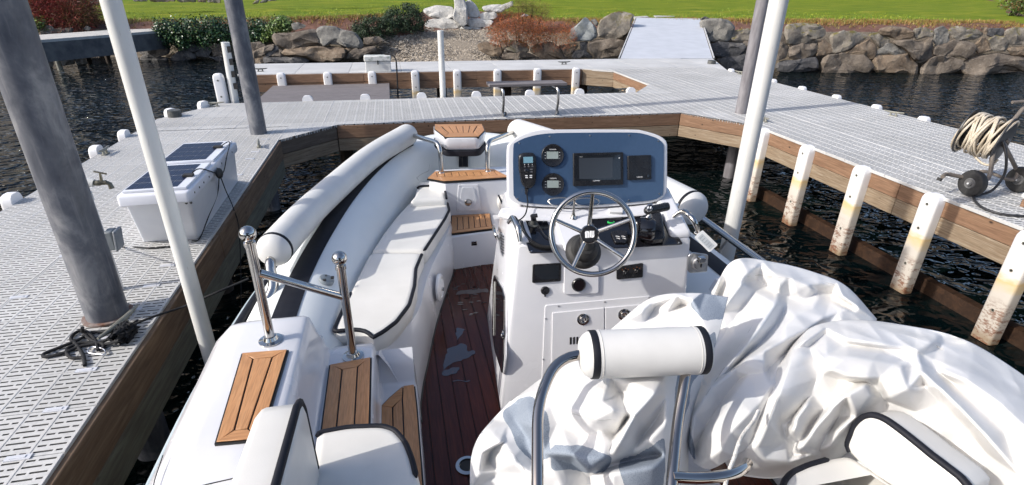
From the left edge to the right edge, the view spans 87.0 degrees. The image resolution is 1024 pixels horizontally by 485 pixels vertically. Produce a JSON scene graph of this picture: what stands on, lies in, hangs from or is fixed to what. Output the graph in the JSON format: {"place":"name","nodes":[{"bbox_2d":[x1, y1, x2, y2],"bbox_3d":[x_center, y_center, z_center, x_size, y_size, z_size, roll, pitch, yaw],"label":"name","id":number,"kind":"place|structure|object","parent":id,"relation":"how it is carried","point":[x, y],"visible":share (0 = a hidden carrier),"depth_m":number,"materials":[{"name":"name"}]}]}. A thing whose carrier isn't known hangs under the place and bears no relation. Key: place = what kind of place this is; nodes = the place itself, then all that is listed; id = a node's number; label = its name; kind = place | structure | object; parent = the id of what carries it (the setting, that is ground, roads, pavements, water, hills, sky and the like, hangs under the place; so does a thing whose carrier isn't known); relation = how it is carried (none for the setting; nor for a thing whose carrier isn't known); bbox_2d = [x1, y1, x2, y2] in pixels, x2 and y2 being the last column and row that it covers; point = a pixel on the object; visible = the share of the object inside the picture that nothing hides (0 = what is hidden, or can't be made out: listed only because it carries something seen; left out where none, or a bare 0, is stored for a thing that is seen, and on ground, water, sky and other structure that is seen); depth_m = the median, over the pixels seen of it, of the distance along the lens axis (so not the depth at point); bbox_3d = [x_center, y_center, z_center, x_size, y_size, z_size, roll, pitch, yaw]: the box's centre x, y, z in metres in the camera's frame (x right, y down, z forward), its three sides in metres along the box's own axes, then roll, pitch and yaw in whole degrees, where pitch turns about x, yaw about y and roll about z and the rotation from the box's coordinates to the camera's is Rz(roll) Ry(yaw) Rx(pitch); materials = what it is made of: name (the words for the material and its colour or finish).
{"place":"outdoors","nodes":[
{"label":"outdoors","id":0,"kind":"place"},
{"bbox_2d":[379,24,550,61],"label":"gravel beach","id":1,"kind":"structure","parent":0,"point":[449,51],"depth_m":23.12,"materials":[{"name":"gravel"}]},
{"bbox_2d":[0,57,1023,484],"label":"water","id":2,"kind":"structure","parent":0,"point":[94,103],"depth_m":9.49,"materials":[{"name":"liquid"}]},
{"bbox_2d":[48,56,105,67],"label":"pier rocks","id":3,"kind":"object","parent":2,"relation":"in","point":[83,61],"visible":0.32,"depth_m":21.10,"materials":[{"name":"grey stone"}]},
{"bbox_2d":[0,0,169,461],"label":"steel pile","id":4,"kind":"object","parent":2,"relation":"in","point":[31,99],"visible":0.71,"depth_m":2.91,"materials":[{"name":"grey metal"}]},
{"bbox_2d":[39,29,168,70],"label":"old pier","id":5,"kind":"structure","parent":2,"relation":"in","point":[60,47],"depth_m":19.60,"materials":[{"name":"concrete"}]},
{"bbox_2d":[0,127,286,484],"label":"dock finger","id":6,"kind":"object","parent":2,"relation":"in","point":[64,420],"visible":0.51,"depth_m":3.42},
{"bbox_2d":[87,346,106,354],"bbox_3d":[-2.333,0.610,3.038,0.139,0.009,0.064,6,26,10],"label":"carabiner","id":7,"kind":"object","parent":6,"relation":"attached to","point":[89,348],"visible":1,"depth_m":3.02,"materials":[{"name":"white metal"}]},
{"bbox_2d":[97,304,138,338],"bbox_3d":[-2.338,0.496,3.222,0.050,0.080,0.362,1,25,0],"label":"rope cleat","id":8,"kind":"object","parent":6,"relation":"on","point":[124,317],"visible":0.65,"depth_m":3.21,"materials":[{"name":"grey metal"}]},
{"bbox_2d":[86,171,169,288],"bbox_3d":[-2.713,-0.211,3.828,0.342,0.856,0.850,-13,29,-27],"label":"faucet post","id":9,"kind":"object","parent":6,"relation":"on","point":[114,239],"visible":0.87,"depth_m":3.48,"materials":[{"name":"white plastic"}]},
{"bbox_2d":[41,278,248,366],"bbox_3d":[-2.179,0.403,3.235,1.069,0.235,0.420,-20,32,-36],"label":"mooring rope","id":10,"kind":"object","parent":6,"relation":"attached to","point":[123,332],"visible":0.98,"depth_m":3.10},
{"bbox_2d":[117,141,241,308],"bbox_3d":[-2.789,-0.146,4.926,0.650,1.422,1.877,-5,26,-11],"label":"lift power box","id":11,"kind":"object","parent":6,"relation":"on","point":[204,177],"visible":0.96,"depth_m":4.29,"materials":[{"name":"plastic"}]},
{"bbox_2d":[99,0,215,363],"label":"guide post","id":12,"kind":"object","parent":2,"relation":"in","point":[119,31],"visible":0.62,"depth_m":2.85,"materials":[{"name":"white plastic"}]},
{"bbox_2d":[221,42,238,102],"bbox_3d":[-4.876,-2.179,9.602,0.230,2.615,0.132,-5,26,-11],"label":"marker post","id":13,"kind":"object","parent":2,"relation":"in","point":[230,72],"visible":0.41,"depth_m":9.21,"materials":[{"name":"white plastic"}]},
{"bbox_2d":[224,0,280,210],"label":"steel pile","id":14,"kind":"object","parent":2,"relation":"in","point":[238,27],"visible":0.38,"depth_m":7.07,"materials":[{"name":"grey metal"}]},
{"bbox_2d":[261,83,389,101],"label":"timber platform","id":15,"kind":"structure","parent":2,"relation":"in","point":[296,93],"depth_m":11.72,"materials":[{"name":"grey wood"}]},
{"bbox_2d":[136,85,744,167],"bbox_3d":[-1.007,-1.126,9.682,9.035,2.734,3.842,-5,26,-11],"label":"cross dock","id":16,"kind":"object","parent":2,"relation":"in","point":[315,129],"visible":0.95,"depth_m":8.84,"materials":[{"name":"grey plastic"}]},
{"bbox_2d":[212,73,229,103],"bbox_3d":[-5.035,-2.153,9.542,0.170,1.612,0.102,-5,26,-11],"label":"dock fender","id":17,"kind":"object","parent":16,"relation":"attached to","point":[220,87],"visible":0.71,"depth_m":9.27,"materials":[{"name":"plastic"}]},
{"bbox_2d":[486,80,566,115],"bbox_3d":[0.232,-2.268,8.592,1.242,0.545,0.358,-5,26,-11],"label":"dock bench","id":18,"kind":"object","parent":16,"relation":"on","point":[552,83],"visible":1,"depth_m":8.44,"materials":[{"name":"silver metal"}]},
{"bbox_2d":[437,30,445,97],"bbox_3d":[-1.296,-2.529,10.228,0.110,2.790,0.110,-5,26,-11],"label":"marker post","id":19,"kind":"object","parent":2,"relation":"in","point":[440,36],"visible":0.41,"depth_m":9.83,"materials":[{"name":"white plastic"}]},
{"bbox_2d":[237,58,725,97],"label":"walkway","id":20,"kind":"structure","parent":2,"relation":"in","point":[575,74],"depth_m":13.51,"materials":[{"name":"plastic"}]},
{"bbox_2d":[364,53,398,98],"bbox_3d":[-3.120,-3.889,12.981,0.759,1.234,0.518,-5,26,-11],"label":"utility box","id":21,"kind":"object","parent":20,"relation":"on","point":[378,63],"visible":0.98,"depth_m":12.79,"materials":[{"name":"white plastic"}]},
{"bbox_2d":[618,17,714,58],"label":"gangway ramp","id":22,"kind":"structure","parent":20,"relation":"on","point":[662,38],"depth_m":18.71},
{"bbox_2d":[699,17,749,70],"bbox_3d":[8.702,-8.045,21.948,2.441,2.104,0.957,4,26,7],"label":"boulder pile","id":23,"kind":"object","parent":2,"relation":"in","point":[727,53],"visible":0.84,"depth_m":21.63,"materials":[{"name":"grey stone"}]},
{"bbox_2d":[723,0,768,178],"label":"steel pile","id":24,"kind":"object","parent":2,"relation":"in","point":[757,26],"visible":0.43,"depth_m":8.74,"materials":[{"name":"grey metal"}]},
{"bbox_2d":[720,0,788,261],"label":"guide post","id":25,"kind":"object","parent":2,"relation":"in","point":[767,55],"visible":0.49,"depth_m":3.92,"materials":[{"name":"white plastic"}]},
{"bbox_2d":[607,66,1023,350],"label":"dock finger","id":26,"kind":"object","parent":2,"relation":"in","point":[895,163],"visible":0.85,"depth_m":6.75},
{"bbox_2d":[936,100,1023,216],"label":"hose reel cart","id":27,"kind":"object","parent":26,"relation":"on","point":[993,136],"visible":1,"depth_m":5.51,"materials":[{"name":"rubber"}]},
{"bbox_2d":[1020,193,1023,206],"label":"dock peg","id":28,"kind":"object","parent":26,"relation":"on","point":[1022,201],"visible":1,"depth_m":5.27,"materials":[{"name":"white plastic"}]},
{"bbox_2d":[775,23,1023,74],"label":"boulder wall","id":29,"kind":"structure","parent":2,"relation":"in","point":[899,55],"depth_m":21.55,"materials":[{"name":"grey stone"}]},
{"bbox_3d":[0.054,1.454,3.318,3.570,0.380,4.600,-5,26,-11],"label":"boat lift","id":30,"kind":"object","parent":2,"relation":"on","visible":0},
{"bbox_2d":[145,119,989,484],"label":"boat","id":31,"kind":"object","parent":30,"relation":"on","point":[417,309],"visible":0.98,"depth_m":2.60,"materials":[{"name":"plastic"}]},
{"bbox_2d":[518,153,550,248],"bbox_3d":[0.095,-0.199,2.520,0.137,0.366,0.345,-5,26,-11],"label":"radio handset","id":32,"kind":"object","parent":31,"relation":"attached to","point":[527,165],"visible":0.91,"depth_m":2.58,"materials":[{"name":"black plastic"}]},
{"bbox_2d":[470,293,727,484],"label":"helm cover","id":33,"kind":"object","parent":31,"relation":"on","point":[612,431],"visible":0.74,"depth_m":1.64,"materials":[{"name":"fabric"}]},
{"bbox_2d":[694,230,716,251],"bbox_3d":[0.879,-0.013,2.495,0.084,0.080,0.117,-20,32,-36],"label":"key tag","id":34,"kind":"object","parent":31,"relation":"hanging from","point":[705,241],"visible":1,"depth_m":2.48,"materials":[{"name":"white plastic"}]},
{"bbox_2d":[723,409,759,484],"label":"white cord","id":35,"kind":"object","parent":31,"relation":"hanging from","point":[741,437],"visible":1,"depth_m":1.57,"materials":[{"name":"fabric"}]},
{"bbox_2d":[688,258,876,468],"bbox_3d":[0.981,0.367,2.176,1.222,0.325,0.578,-17,31,-32],"label":"side cover","id":36,"kind":"object","parent":31,"relation":"on","point":[774,312],"visible":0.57,"depth_m":2.07,"materials":[{"name":"fabric"}]},
{"bbox_2d":[725,320,1023,484],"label":"bow cover","id":37,"kind":"object","parent":31,"relation":"on","point":[834,380],"visible":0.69,"depth_m":1.78,"materials":[{"name":"white fabric"}]},
{"bbox_2d":[32,2,1023,23],"bbox_3d":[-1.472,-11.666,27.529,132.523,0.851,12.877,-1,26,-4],"label":"lawn","id":38,"kind":"structure","parent":0,"point":[562,12],"depth_m":27.97,"materials":[{"name":"green plant"}]},
{"bbox_2d":[989,0,1023,16],"bbox_3d":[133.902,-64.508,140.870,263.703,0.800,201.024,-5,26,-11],"label":"bark bed","id":39,"kind":"object","parent":38,"relation":"on","point":[1010,11],"visible":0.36,"depth_m":29.95,"materials":[{"name":"brown wood"}]},
{"bbox_2d":[997,0,1023,16],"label":"corner shrub","id":40,"kind":"object","parent":38,"relation":"on","point":[1018,6],"visible":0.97,"depth_m":27.26,"materials":[{"name":"green plant"}]},
{"bbox_2d":[36,11,1022,37],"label":"planting bed","id":41,"kind":"object","parent":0,"point":[739,25],"visible":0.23,"depth_m":23.49,"materials":[{"name":"brown soil"}]},
{"bbox_2d":[33,16,50,32],"bbox_3d":[-19.706,-9.026,22.252,1.090,0.777,1.003,-5,26,-11],"label":"ivy","id":42,"kind":"object","parent":41,"relation":"on","point":[40,26],"visible":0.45,"depth_m":22.29,"materials":[{"name":"green plant"}]},
{"bbox_2d":[40,25,90,34],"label":"garden rocks","id":43,"kind":"object","parent":41,"relation":"on","point":[57,31],"visible":0.74,"depth_m":22.50,"materials":[{"name":"grey stone"}]},
{"bbox_2d":[28,0,104,33],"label":"red twig shrub","id":44,"kind":"object","parent":41,"relation":"on","point":[42,7],"visible":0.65,"depth_m":22.43,"materials":[{"name":"brown plant"}]},
{"bbox_2d":[50,0,104,31],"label":"brown twig shrub","id":45,"kind":"object","parent":41,"relation":"on","point":[95,20],"visible":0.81,"depth_m":22.55,"materials":[{"name":"brown plant"}]},
{"bbox_2d":[149,13,231,52],"bbox_3d":[-13.276,-8.776,22.610,3.427,1.547,2.068,-5,26,-11],"label":"ivy hedge","id":46,"kind":"object","parent":41,"relation":"on","point":[178,33],"visible":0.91,"depth_m":22.20,"materials":[{"name":"green plant"}]},
{"bbox_2d":[246,17,270,44],"bbox_3d":[-10.650,-8.752,22.621,1.488,1.341,1.376,-5,26,-11],"label":"ivy shrub","id":47,"kind":"object","parent":41,"relation":"on","point":[255,34],"visible":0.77,"depth_m":22.32,"materials":[{"name":"green plant"}]},
{"bbox_2d":[259,13,296,42],"bbox_3d":[-9.731,-8.888,22.559,1.564,1.293,1.287,-5,26,-11],"label":"euonymus shrub","id":48,"kind":"object","parent":41,"relation":"on","point":[281,24],"visible":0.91,"depth_m":22.25,"materials":[{"name":"green plant"}]},
{"bbox_2d":[347,14,399,41],"bbox_3d":[-5.886,-9.102,23.058,2.234,1.311,1.535,-5,26,-11],"label":"juniper","id":49,"kind":"object","parent":41,"relation":"on","point":[365,27],"visible":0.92,"depth_m":22.80,"materials":[{"name":"green plant"}]},
{"bbox_2d":[383,2,428,33],"bbox_3d":[-4.697,-9.827,23.856,2.026,1.492,1.700,-5,26,-11],"label":"round juniper","id":50,"kind":"object","parent":41,"relation":"on","point":[407,22],"visible":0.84,"depth_m":23.59,"materials":[{"name":"green plant"}]},
{"bbox_2d":[423,0,512,29],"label":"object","id":51,"kind":"structure","parent":41,"relation":"on","point":[442,15],"depth_m":25.30,"materials":[{"name":"grey stone"}]},
{"bbox_2d":[453,0,468,25],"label":"standing stone","id":52,"kind":"object","parent":51,"relation":"on","point":[460,16],"visible":1,"depth_m":24.81,"materials":[{"name":"stone"}]},
{"bbox_2d":[93,11,1023,31],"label":"dry edge plants","id":53,"kind":"object","parent":41,"relation":"on","point":[825,21],"visible":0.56,"depth_m":23.80,"materials":[{"name":"green plant"}]},
{"bbox_2d":[38,29,1023,69],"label":"bank","id":54,"kind":"structure","parent":0,"point":[463,45],"depth_m":22.84,"materials":[{"name":"grey stone"}]},
{"bbox_2d":[140,43,265,60],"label":"shore rocks","id":55,"kind":"object","parent":54,"relation":"on","point":[188,54],"visible":0.57,"depth_m":22.68,"materials":[{"name":"grey stone"}]},
{"bbox_2d":[251,22,383,63],"bbox_3d":[-8.072,-8.271,22.424,5.460,1.625,1.398,-5,26,-11],"label":"boulder group","id":56,"kind":"object","parent":54,"relation":"on","point":[299,47],"visible":0.94,"depth_m":22.04},
{"bbox_2d":[497,0,553,23],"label":"olive shrub","id":57,"kind":"object","parent":54,"relation":"on","point":[522,4],"visible":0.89,"depth_m":22.36,"materials":[{"name":"green plant"}]},
{"bbox_2d":[485,11,579,52],"bbox_3d":[0.787,-8.260,21.139,3.948,1.663,1.937,-5,26,-11],"label":"rust ground cover","id":58,"kind":"object","parent":54,"relation":"on","point":[533,33],"visible":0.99,"depth_m":20.95,"materials":[{"name":"brown plant"}]},
{"bbox_2d":[478,11,633,59],"bbox_3d":[1.739,-8.307,21.639,6.212,1.855,1.030,0,26,-2],"label":"boulder bank","id":59,"kind":"object","parent":54,"relation":"on","point":[611,30],"visible":0.93,"depth_m":21.47,"materials":[{"name":"grey stone"}]},
{"bbox_2d":[96,0,1020,10],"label":"lawn","id":60,"kind":"structure","parent":0,"point":[939,5],"depth_m":35.17,"materials":[{"name":"green plant"}]},
{"bbox_2d":[91,0,275,4],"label":"border stones","id":61,"kind":"object","parent":60,"relation":"on","point":[219,1],"visible":0.9,"depth_m":28.02,"materials":[{"name":"grey stone"}]}
]}

